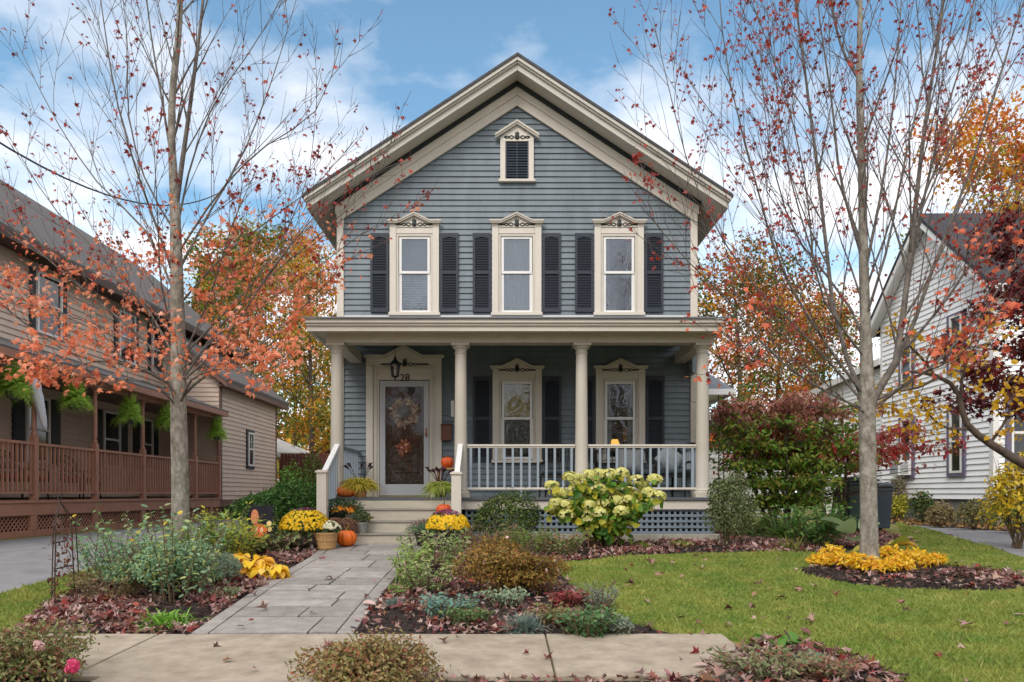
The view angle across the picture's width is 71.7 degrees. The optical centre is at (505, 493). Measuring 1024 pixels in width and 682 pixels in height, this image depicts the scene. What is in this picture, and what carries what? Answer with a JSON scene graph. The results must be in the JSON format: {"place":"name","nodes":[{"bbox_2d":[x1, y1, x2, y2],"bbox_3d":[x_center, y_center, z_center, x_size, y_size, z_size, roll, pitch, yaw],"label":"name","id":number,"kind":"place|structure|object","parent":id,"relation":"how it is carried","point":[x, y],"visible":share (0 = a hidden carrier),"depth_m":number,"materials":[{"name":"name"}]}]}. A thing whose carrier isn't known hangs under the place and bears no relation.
{"place":"outdoors","nodes":[
{"label":"outdoors","id":0,"kind":"place"},
{"bbox_2d":[30,681,90,681],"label":"verge corner soil","id":1,"kind":"structure","parent":0,"point":[68,681],"depth_m":4.27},
{"bbox_2d":[0,613,109,681],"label":"rose shrub","id":2,"kind":"object","parent":1,"relation":"on","point":[19,659],"visible":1,"depth_m":4.07,"materials":[{"name":"plant"}]},
{"bbox_2d":[0,180,288,539],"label":"taupe house","id":3,"kind":"structure","parent":0,"point":[133,467],"depth_m":17.75,"materials":[{"name":"grey"}]},
{"bbox_2d":[0,359,38,411],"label":"hanging fern","id":4,"kind":"object","parent":3,"relation":"hanging from","point":[13,389],"visible":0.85,"depth_m":12.35,"materials":[{"name":"green plant"}]},
{"bbox_2d":[11,393,60,463],"bbox_3d":[-10.555,-1.450,16.000,0.070,1.500,1.628,0,0,0],"label":"window","id":5,"kind":"structure","parent":3,"relation":"in","point":[21,410],"depth_m":15.99,"materials":[{"name":"glass"}]},
{"bbox_2d":[29,267,66,341],"bbox_3d":[-10.555,-4.350,16.400,0.070,1.400,1.320,0,0,0],"label":"window","id":6,"kind":"structure","parent":3,"relation":"in","point":[36,323],"depth_m":16.37,"materials":[{"name":"glass"}]},
{"bbox_2d":[51,375,94,413],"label":"hanging fern","id":7,"kind":"object","parent":3,"relation":"hanging from","point":[73,399],"visible":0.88,"depth_m":14.09,"materials":[{"name":"green plant"}]},
{"bbox_2d":[97,409,127,467],"bbox_3d":[-10.555,-1.450,19.000,0.070,1.500,1.628,0,0,0],"label":"window","id":8,"kind":"structure","parent":3,"relation":"in","point":[113,438],"depth_m":18.94,"materials":[{"name":"glass"}]},
{"bbox_2d":[113,307,138,366],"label":"window","id":9,"kind":"structure","parent":3,"relation":"in","point":[135,320],"depth_m":19.64,"materials":[{"name":"glass"}]},
{"bbox_2d":[110,392,146,430],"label":"hanging fern","id":10,"kind":"object","parent":3,"relation":"hanging from","point":[129,413],"visible":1,"depth_m":16.18,"materials":[{"name":"green plant"}]},
{"bbox_2d":[133,417,158,470],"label":"window","id":11,"kind":"structure","parent":3,"relation":"in","point":[151,445],"depth_m":20.96,"materials":[{"name":"glass"}]},
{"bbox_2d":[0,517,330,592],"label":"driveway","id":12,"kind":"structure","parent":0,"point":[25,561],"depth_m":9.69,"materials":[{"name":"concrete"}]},
{"bbox_2d":[18,545,316,634],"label":"bed soil","id":13,"kind":"structure","parent":0,"point":[195,605],"depth_m":6.34,"materials":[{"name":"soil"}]},
{"bbox_2d":[51,494,80,602],"bbox_3d":[-4.170,0.544,6.691,0.082,1.090,0.392,0,0,3],"label":"garden trellis","id":14,"kind":"object","parent":13,"relation":"on","point":[55,523],"visible":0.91,"depth_m":6.62,"materials":[{"name":"metal"}]},
{"bbox_2d":[41,516,82,603],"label":"dried vine","id":15,"kind":"object","parent":14,"relation":"attached to","point":[62,553],"visible":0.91,"depth_m":6.68,"materials":[{"name":"brown plant"}]},
{"bbox_2d":[56,566,153,599],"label":"leafy perennial","id":16,"kind":"object","parent":13,"relation":"on","point":[92,587],"visible":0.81,"depth_m":6.72,"materials":[{"name":"plant"}]},
{"bbox_2d":[73,530,177,589],"bbox_3d":[-3.988,0.685,7.396,1.021,0.608,0.816,0,0,0],"label":"leafy shrub","id":17,"kind":"object","parent":13,"relation":"on","point":[87,554],"visible":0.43,"depth_m":7.25,"materials":[{"name":"plant"}]},
{"bbox_2d":[70,503,202,563],"bbox_3d":[-4.116,0.528,7.980,1.175,0.851,0.986,0,0,0],"label":"rose shrub","id":18,"kind":"object","parent":13,"relation":"on","point":[138,531],"visible":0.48,"depth_m":7.91,"materials":[{"name":"plant"}]},
{"bbox_2d":[15,538,317,633],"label":"fallen leaves","id":19,"kind":"object","parent":13,"relation":"on","point":[100,603],"visible":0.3,"depth_m":6.37,"materials":[{"name":"brown plant"}]},
{"bbox_2d":[99,538,235,597],"bbox_3d":[-3.296,0.728,6.898,1.115,0.607,0.924,0,0,34],"label":"rose shrub","id":20,"kind":"object","parent":13,"relation":"on","point":[133,565],"visible":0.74,"depth_m":6.75,"materials":[{"name":"plant"}]},
{"bbox_2d":[127,607,210,633],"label":"grass tuft","id":21,"kind":"object","parent":13,"relation":"on","point":[159,618],"visible":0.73,"depth_m":5.71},
{"bbox_2d":[121,503,236,603],"bbox_3d":[-3.113,0.556,6.686,1.061,0.944,0.900,0,0,0],"label":"rose shrub","id":22,"kind":"object","parent":13,"relation":"on","point":[171,575],"visible":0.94,"depth_m":6.65,"materials":[{"name":"plant"}]},
{"bbox_2d":[161,511,245,563],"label":"leafy shrub","id":23,"kind":"object","parent":13,"relation":"on","point":[206,529],"visible":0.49,"depth_m":8.52,"materials":[{"name":"plant"}]},
{"bbox_2d":[194,549,244,584],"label":"lavender shrub","id":24,"kind":"object","parent":13,"relation":"on","point":[231,567],"visible":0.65,"depth_m":7.52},
{"bbox_2d":[0,0,439,559],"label":"maple tree","id":25,"kind":"object","parent":13,"relation":"on","point":[178,373],"visible":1,"depth_m":8.87,"materials":[{"name":"orange plant"}]},
{"bbox_2d":[194,501,265,555],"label":"leafy perennial","id":26,"kind":"object","parent":13,"relation":"on","point":[237,543],"visible":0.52,"depth_m":8.82,"materials":[{"name":"plant"}]},
{"bbox_2d":[233,553,277,576],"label":"hosta plant","id":27,"kind":"object","parent":13,"relation":"on","point":[263,562],"visible":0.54,"depth_m":8.00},
{"bbox_2d":[247,504,274,540],"bbox_3d":[-3.414,0.491,9.898,0.392,0.701,0.035,0,0,0],"label":"garden flag","id":28,"kind":"object","parent":13,"relation":"on","point":[257,511],"visible":0.63,"depth_m":9.89,"materials":[{"name":"black fabric"}]},
{"bbox_2d":[241,532,312,554],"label":"leafy perennial","id":29,"kind":"object","parent":13,"relation":"on","point":[277,544],"visible":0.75,"depth_m":9.76,"materials":[{"name":"plant"}]},
{"bbox_2d":[224,471,332,536],"bbox_3d":[-3.765,0.224,12.057,1.963,1.252,1.362,0,0,0],"label":"evergreen shrub","id":30,"kind":"object","parent":13,"relation":"on","point":[283,499],"visible":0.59,"depth_m":11.73,"materials":[{"name":"plant"}]},
{"bbox_2d":[278,507,328,545],"bbox_3d":[-2.895,0.496,10.198,0.758,0.654,0.705,0,0,0],"label":"chrysanthemum","id":31,"kind":"object","parent":13,"relation":"on","point":[312,518],"visible":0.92,"depth_m":10.01,"materials":[{"name":"plant"}]},
{"bbox_2d":[0,634,768,680],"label":"sidewalk","id":32,"kind":"structure","parent":0,"point":[491,657],"depth_m":4.81,"materials":[{"name":"concrete"}]},
{"bbox_2d":[0,506,1016,681],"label":"ground","id":33,"kind":"structure","parent":0,"point":[893,528],"depth_m":14.62,"materials":[{"name":"plant"}]},
{"bbox_2d":[0,564,106,629],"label":"lawn grass","id":34,"kind":"structure","parent":33,"relation":"on","point":[19,600],"depth_m":6.81,"materials":[{"name":"plant"}]},
{"bbox_2d":[91,677,331,681],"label":"sidewalk apron","id":35,"kind":"object","parent":33,"relation":"on","point":[192,679],"visible":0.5,"depth_m":4.24,"materials":[{"name":"concrete"}]},
{"bbox_2d":[182,222,283,389],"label":"autumn tree","id":36,"kind":"object","parent":33,"relation":"on","point":[193,273],"visible":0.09,"depth_m":37.29,"materials":[{"name":"orange plant"}]},
{"bbox_2d":[164,206,323,443],"bbox_3d":[-11.616,-6.514,32.858,6.924,14.836,6.833,0,0,38],"label":"autumn tree","id":37,"kind":"object","parent":33,"relation":"on","point":[230,299],"visible":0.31,"depth_m":32.68,"materials":[{"name":"orange plant"}]},
{"bbox_2d":[236,238,336,452],"bbox_3d":[-8.218,-4.785,29.840,5.152,11.377,4.966,0,0,20],"label":"autumn tree","id":38,"kind":"object","parent":33,"relation":"on","point":[309,430],"visible":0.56,"depth_m":29.69,"materials":[{"name":"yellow plant"}]},
{"bbox_2d":[239,213,336,447],"bbox_3d":[-11.722,-7.461,40.022,7.918,16.724,6.675,0,0,0],"label":"autumn tree","id":39,"kind":"object","parent":33,"relation":"on","point":[288,313],"visible":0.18,"depth_m":39.80,"materials":[{"name":"orange plant"}]},
{"bbox_2d":[279,453,329,489],"bbox_3d":[-6.388,-0.425,29.075,5.745,2.450,0.150,0,0,0],"label":"board fence","id":40,"kind":"object","parent":33,"relation":"on","point":[285,459],"visible":0.12,"depth_m":29.00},
{"bbox_2d":[192,544,422,633],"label":"walk","id":41,"kind":"structure","parent":33,"relation":"on","point":[338,605],"depth_m":6.82,"materials":[{"name":"stone"}]},
{"bbox_2d":[289,342,330,451],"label":"autumn tree","id":42,"kind":"object","parent":33,"relation":"on","point":[323,371],"visible":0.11,"depth_m":37.41,"materials":[{"name":"orange plant"}]},
{"bbox_2d":[285,626,458,681],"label":"barberry shrub","id":43,"kind":"object","parent":33,"relation":"on","point":[358,660],"visible":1,"depth_m":3.91,"materials":[{"name":"plant"}]},
{"bbox_2d":[302,52,733,543],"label":"grey house","id":44,"kind":"structure","parent":33,"relation":"on","point":[516,299],"depth_m":13.74,"materials":[{"name":"wood"}]},
{"bbox_2d":[314,498,365,518],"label":"potted pansies","id":45,"kind":"object","parent":44,"relation":"on","point":[344,508],"visible":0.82,"depth_m":11.11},
{"bbox_2d":[336,463,382,498],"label":"ornamental grass","id":46,"kind":"object","parent":44,"relation":"on","point":[353,484],"depth_m":11.82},
{"bbox_2d":[363,346,443,496],"bbox_3d":[-1.962,-1.411,13.768,1.563,2.941,0.215,0,0,0],"label":"front door","id":47,"kind":"structure","parent":44,"relation":"in","point":[398,476],"depth_m":13.74,"materials":[{"name":"beige paint"}]},
{"bbox_2d":[389,397,418,429],"bbox_3d":[-1.972,-1.568,13.788,0.605,0.658,0.172,0,0,0],"label":"door wreath","id":48,"kind":"object","parent":47,"relation":"attached to","point":[397,406],"depth_m":13.76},
{"bbox_2d":[386,212,440,315],"bbox_3d":[-1.762,-4.448,13.782,1.056,1.981,0.255,0,0,0],"label":"window","id":49,"kind":"structure","parent":44,"relation":"in","point":[414,244],"depth_m":13.75,"materials":[{"name":"beige paint"}]},
{"bbox_2d":[434,489,446,496],"bbox_3d":[-1.094,-0.020,11.950,0.264,0.160,0.264,0,0,0],"label":"dark pot","id":50,"kind":"object","parent":44,"relation":"on","point":[441,494],"visible":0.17,"depth_m":11.87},
{"bbox_2d":[416,467,454,502],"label":"ornamental grass","id":51,"kind":"object","parent":50,"relation":"in","point":[434,487],"depth_m":11.83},
{"bbox_2d":[489,212,543,315],"bbox_3d":[0.224,-4.448,13.785,1.056,1.981,0.260,0,0,0],"label":"window","id":52,"kind":"structure","parent":44,"relation":"in","point":[516,256],"depth_m":13.75,"materials":[{"name":"beige paint"}]},
{"bbox_2d":[490,358,544,462],"bbox_3d":[0.233,-1.609,13.760,1.056,2.019,0.210,0,0,0],"label":"window","id":53,"kind":"structure","parent":44,"relation":"in","point":[521,381],"depth_m":13.74,"materials":[{"name":"beige paint"}]},
{"bbox_2d":[592,212,646,315],"bbox_3d":[2.211,-4.448,13.785,1.056,1.981,0.260,0,0,0],"label":"window","id":54,"kind":"structure","parent":44,"relation":"in","point":[605,231],"depth_m":13.74,"materials":[{"name":"beige paint"}]},
{"bbox_2d":[593,358,648,462],"bbox_3d":[2.236,-1.609,13.785,1.056,2.019,0.260,0,0,0],"label":"window","id":55,"kind":"structure","parent":44,"relation":"in","point":[621,371],"depth_m":13.74,"materials":[{"name":"beige paint"}]},
{"bbox_2d":[708,374,736,526],"bbox_3d":[4.698,-1.266,18.190,1.982,4.172,2.420,0,0,0],"label":"side entry","id":56,"kind":"object","parent":33,"relation":"on","point":[715,391],"visible":0.11,"depth_m":17.11,"materials":[{"name":"white"}]},
{"bbox_2d":[709,419,792,512],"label":"white garage","id":57,"kind":"structure","parent":33,"relation":"on","point":[712,456],"depth_m":29.95,"materials":[{"name":"plastic"}]},
{"bbox_2d":[698,222,823,512],"bbox_3d":[8.526,-4.526,27.207,6.235,10.873,6.406,0,0,0],"label":"autumn tree","id":58,"kind":"object","parent":33,"relation":"on","point":[733,380],"visible":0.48,"depth_m":26.65,"materials":[{"name":"orange plant"}]},
{"bbox_2d":[708,242,846,435],"bbox_3d":[11.875,-4.778,31.105,5.966,11.372,6.422,0,0,18],"label":"autumn tree","id":59,"kind":"object","parent":33,"relation":"on","point":[810,349],"visible":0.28,"depth_m":30.54,"materials":[{"name":"orange plant"}]},
{"bbox_2d":[582,523,1023,681],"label":"fallen leaves","id":60,"kind":"object","parent":33,"relation":"on","point":[811,616],"visible":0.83,"depth_m":7.07,"materials":[{"name":"brown plant"}]},
{"bbox_2d":[766,280,879,434],"bbox_3d":[15.956,-4.832,36.026,6.832,11.469,6.015,0,0,-40],"label":"autumn tree","id":61,"kind":"object","parent":33,"relation":"on","point":[846,312],"visible":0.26,"depth_m":35.36,"materials":[{"name":"orange plant"}]},
{"bbox_2d":[709,416,968,524],"bbox_3d":[6.678,-0.400,14.582,4.901,2.526,4.756,0,0,30],"label":"dogwood tree","id":62,"kind":"object","parent":33,"relation":"on","point":[893,452],"visible":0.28,"depth_m":13.92,"materials":[{"name":"red plant"}]},
{"bbox_2d":[837,477,879,528],"bbox_3d":[7.527,0.222,15.236,0.680,1.156,0.760,0,0,0],"label":"wheeled bin","id":63,"kind":"object","parent":33,"relation":"on","point":[854,510],"visible":0.23,"depth_m":14.92,"materials":[{"name":"black plastic"}]},
{"bbox_2d":[856,482,895,529],"bbox_3d":[8.068,0.277,15.536,0.620,1.046,0.700,0,0,0],"label":"wheeled bin","id":64,"kind":"object","parent":33,"relation":"on","point":[884,500],"visible":0.41,"depth_m":15.24,"materials":[{"name":"plastic"}]},
{"bbox_2d":[800,561,1023,590],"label":"mulch chips","id":65,"kind":"object","parent":33,"relation":"on","point":[918,579],"visible":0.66,"depth_m":7.84,"materials":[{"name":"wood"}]},
{"bbox_2d":[598,0,1023,570],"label":"maple tree","id":66,"kind":"object","parent":65,"relation":"on","point":[867,394],"visible":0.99,"depth_m":8.39,"materials":[{"name":"red plant"}]},
{"bbox_2d":[808,562,1023,588],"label":"fallen leaves","id":67,"kind":"object","parent":65,"relation":"on","point":[944,571],"visible":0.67,"depth_m":7.83,"materials":[{"name":"brown plant"}]},
{"bbox_2d":[809,213,1023,525],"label":"white house","id":68,"kind":"structure","parent":33,"relation":"on","point":[955,481],"depth_m":19.52,"materials":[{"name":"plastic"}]},
{"bbox_2d":[946,408,966,476],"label":"window","id":69,"kind":"structure","parent":68,"relation":"in","point":[956,465],"depth_m":18.80,"materials":[{"name":"white plastic"}]},
{"bbox_2d":[1005,387,1023,477],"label":"window","id":70,"kind":"structure","parent":68,"relation":"in","point":[1017,446],"depth_m":17.36,"materials":[{"name":"white plastic"}]},
{"bbox_2d":[850,305,1023,468],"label":"yellow leaved tree","id":71,"kind":"object","parent":33,"relation":"on","point":[1007,454],"visible":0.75,"depth_m":9.25,"materials":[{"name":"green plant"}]},
{"bbox_2d":[882,85,1023,258],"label":"autumn tree","id":72,"kind":"object","parent":33,"relation":"on","point":[1017,153],"visible":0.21,"depth_m":30.36,"materials":[{"name":"orange plant"}]},
{"bbox_2d":[916,198,1023,423],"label":"japanese maple","id":73,"kind":"object","parent":33,"relation":"on","point":[994,384],"visible":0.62,"depth_m":10.74,"materials":[{"name":"red plant"}]},
{"bbox_2d":[0,0,1023,492],"label":"sky","id":74,"kind":"structure","parent":0,"point":[428,51],"materials":[{"name":"blue"}]},
{"bbox_2d":[416,681,680,681],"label":"verge soil","id":75,"kind":"structure","parent":0,"point":[543,681],"depth_m":4.28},
{"bbox_2d":[419,666,706,681],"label":"fallen leaves","id":76,"kind":"object","parent":75,"relation":"on","point":[476,678],"visible":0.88,"depth_m":4.22,"materials":[{"name":"brown plant"}]},
{"bbox_2d":[351,531,913,635],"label":"bed soil","id":77,"kind":"structure","parent":0,"point":[438,631],"depth_m":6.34,"materials":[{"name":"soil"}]},
{"bbox_2d":[386,541,434,577],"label":"leafy perennial","id":78,"kind":"object","parent":77,"relation":"on","point":[410,553],"visible":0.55,"depth_m":7.95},
{"bbox_2d":[398,552,466,593],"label":"leafy perennial","id":79,"kind":"object","parent":77,"relation":"on","point":[425,572],"visible":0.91,"depth_m":7.08,"materials":[{"name":"plant"}]},
{"bbox_2d":[395,526,471,569],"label":"leafy perennial","id":80,"kind":"object","parent":77,"relation":"on","point":[447,545],"visible":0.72,"depth_m":8.51,"materials":[{"name":"plant"}]},
{"bbox_2d":[425,509,469,552],"bbox_3d":[-0.823,0.522,10.050,0.634,0.620,0.621,0,0,-25],"label":"chrysanthemum","id":81,"kind":"object","parent":77,"relation":"on","point":[440,521],"visible":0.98,"depth_m":9.88,"materials":[{"name":"plant"}]},
{"bbox_2d":[419,589,482,619],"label":"leafy perennial","id":82,"kind":"object","parent":77,"relation":"on","point":[435,605],"visible":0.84,"depth_m":5.94,"materials":[{"name":"plant"}]},
{"bbox_2d":[438,602,494,626],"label":"leafy perennial","id":83,"kind":"object","parent":77,"relation":"on","point":[462,615],"visible":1,"depth_m":5.74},
{"bbox_2d":[474,586,530,607],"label":"leafy perennial","id":84,"kind":"object","parent":77,"relation":"on","point":[509,596],"visible":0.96,"depth_m":6.45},
{"bbox_2d":[466,483,543,538],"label":"boxwood shrub","id":85,"kind":"object","parent":77,"relation":"on","point":[488,507],"visible":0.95,"depth_m":10.84,"materials":[{"name":"plant"}]},
{"bbox_2d":[446,532,572,595],"bbox_3d":[0.036,0.702,7.024,1.283,0.646,0.848,0,0,0],"label":"spirea shrub","id":86,"kind":"object","parent":77,"relation":"on","point":[515,565],"visible":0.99,"depth_m":6.84,"materials":[{"name":"plant"}]},
{"bbox_2d":[497,610,553,633],"bbox_3d":[0.157,1.024,5.558,0.570,0.251,0.582,0,0,16],"label":"blue fescue","id":87,"kind":"object","parent":77,"relation":"on","point":[527,627],"visible":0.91,"depth_m":5.51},
{"bbox_2d":[503,523,556,553],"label":"leafy perennial","id":88,"kind":"object","parent":77,"relation":"on","point":[524,540],"visible":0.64,"depth_m":9.63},
{"bbox_2d":[523,598,582,627],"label":"leafy perennial","id":89,"kind":"object","parent":77,"relation":"on","point":[542,608],"visible":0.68,"depth_m":5.72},
{"bbox_2d":[526,528,591,555],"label":"leafy perennial","id":90,"kind":"object","parent":77,"relation":"on","point":[571,544],"visible":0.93,"depth_m":9.61,"materials":[{"name":"plant"}]},
{"bbox_2d":[544,588,590,609],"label":"leafy perennial","id":91,"kind":"object","parent":77,"relation":"on","point":[567,599],"visible":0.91,"depth_m":6.31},
{"bbox_2d":[547,603,623,637],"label":"leafy perennial","id":92,"kind":"object","parent":77,"relation":"on","point":[590,625],"visible":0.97,"depth_m":5.34,"materials":[{"name":"plant"}]},
{"bbox_2d":[573,581,620,608],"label":"leafy perennial","id":93,"kind":"object","parent":77,"relation":"on","point":[596,599],"visible":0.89,"depth_m":6.31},
{"bbox_2d":[543,467,666,547],"bbox_3d":[1.468,0.205,10.518,1.798,1.188,1.037,0,0,0],"label":"hydrangea shrub","id":94,"kind":"object","parent":77,"relation":"on","point":[607,513],"visible":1,"depth_m":10.31,"materials":[{"name":"yellow plant"}]},
{"bbox_2d":[362,528,914,635],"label":"fallen leaves","id":95,"kind":"object","parent":77,"relation":"on","point":[564,588],"visible":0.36,"depth_m":7.42,"materials":[{"name":"brown plant"}]},
{"bbox_2d":[700,469,761,545],"bbox_3d":[3.431,0.181,10.710,0.874,1.260,0.691,0,0,-28],"label":"boxwood shrub","id":96,"kind":"object","parent":77,"relation":"on","point":[719,509],"visible":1,"depth_m":10.61,"materials":[{"name":"plant"}]},
{"bbox_2d":[729,506,780,536],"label":"leafy shrub","id":97,"kind":"object","parent":77,"relation":"on","point":[764,519],"visible":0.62,"depth_m":12.45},
{"bbox_2d":[688,389,901,529],"bbox_3d":[5.618,-0.568,13.382,3.524,2.872,3.491,0,0,-35],"label":"dogwood tree","id":98,"kind":"object","parent":77,"relation":"on","point":[779,412],"visible":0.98,"depth_m":13.07,"materials":[{"name":"green plant"}]},
{"bbox_2d":[770,502,859,547],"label":"leafy shrub","id":99,"kind":"object","parent":77,"relation":"on","point":[816,535],"visible":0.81,"depth_m":10.44,"materials":[{"name":"plant"}]},
{"bbox_2d":[556,521,1023,681],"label":"lawn grass","id":100,"kind":"structure","parent":0,"point":[912,644],"depth_m":6.40,"materials":[{"name":"plant"}]},
{"bbox_2d":[687,643,893,681],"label":"verge bed soil","id":101,"kind":"structure","parent":0,"point":[864,672],"depth_m":4.43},
{"bbox_2d":[701,638,829,681],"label":"leafy perennial","id":102,"kind":"object","parent":101,"relation":"on","point":[765,664],"visible":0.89,"depth_m":4.32,"materials":[{"name":"plant"}]},
{"bbox_2d":[670,630,910,681],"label":"fallen leaves","id":103,"kind":"object","parent":101,"relation":"on","point":[807,645],"visible":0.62,"depth_m":4.43,"materials":[{"name":"brown plant"}]},
{"bbox_2d":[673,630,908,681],"bbox_3d":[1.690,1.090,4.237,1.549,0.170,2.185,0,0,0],"label":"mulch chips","id":104,"kind":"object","parent":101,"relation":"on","point":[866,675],"visible":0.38,"depth_m":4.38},
{"bbox_2d":[777,651,869,681],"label":"leafy perennial","id":105,"kind":"object","parent":101,"relation":"on","point":[836,668],"visible":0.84,"depth_m":4.20,"materials":[{"name":"plant"}]},
{"bbox_2d":[745,515,1023,556],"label":"neighbour driveway","id":106,"kind":"structure","parent":0,"point":[1001,540],"depth_m":13.12,"materials":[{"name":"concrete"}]},
{"bbox_2d":[974,450,1023,548],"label":"witch hazel shrub","id":107,"kind":"object","parent":106,"relation":"on","point":[1011,499],"visible":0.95,"depth_m":10.37,"materials":[{"name":"plant"}]},
{"bbox_2d":[811,516,1018,531],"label":"neighbour bed soil","id":108,"kind":"structure","parent":0,"point":[1005,529],"depth_m":17.04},
{"bbox_2d":[905,488,935,522],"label":"border shrub","id":109,"kind":"object","parent":108,"relation":"on","point":[922,501],"visible":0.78,"depth_m":18.44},
{"bbox_2d":[924,498,957,527],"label":"border shrub","id":110,"kind":"object","parent":108,"relation":"on","point":[936,513],"visible":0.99,"depth_m":16.40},
{"bbox_2d":[951,498,998,529],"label":"border shrub","id":111,"kind":"object","parent":108,"relation":"on","point":[969,511],"visible":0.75,"depth_m":15.41,"materials":[{"name":"plant"}]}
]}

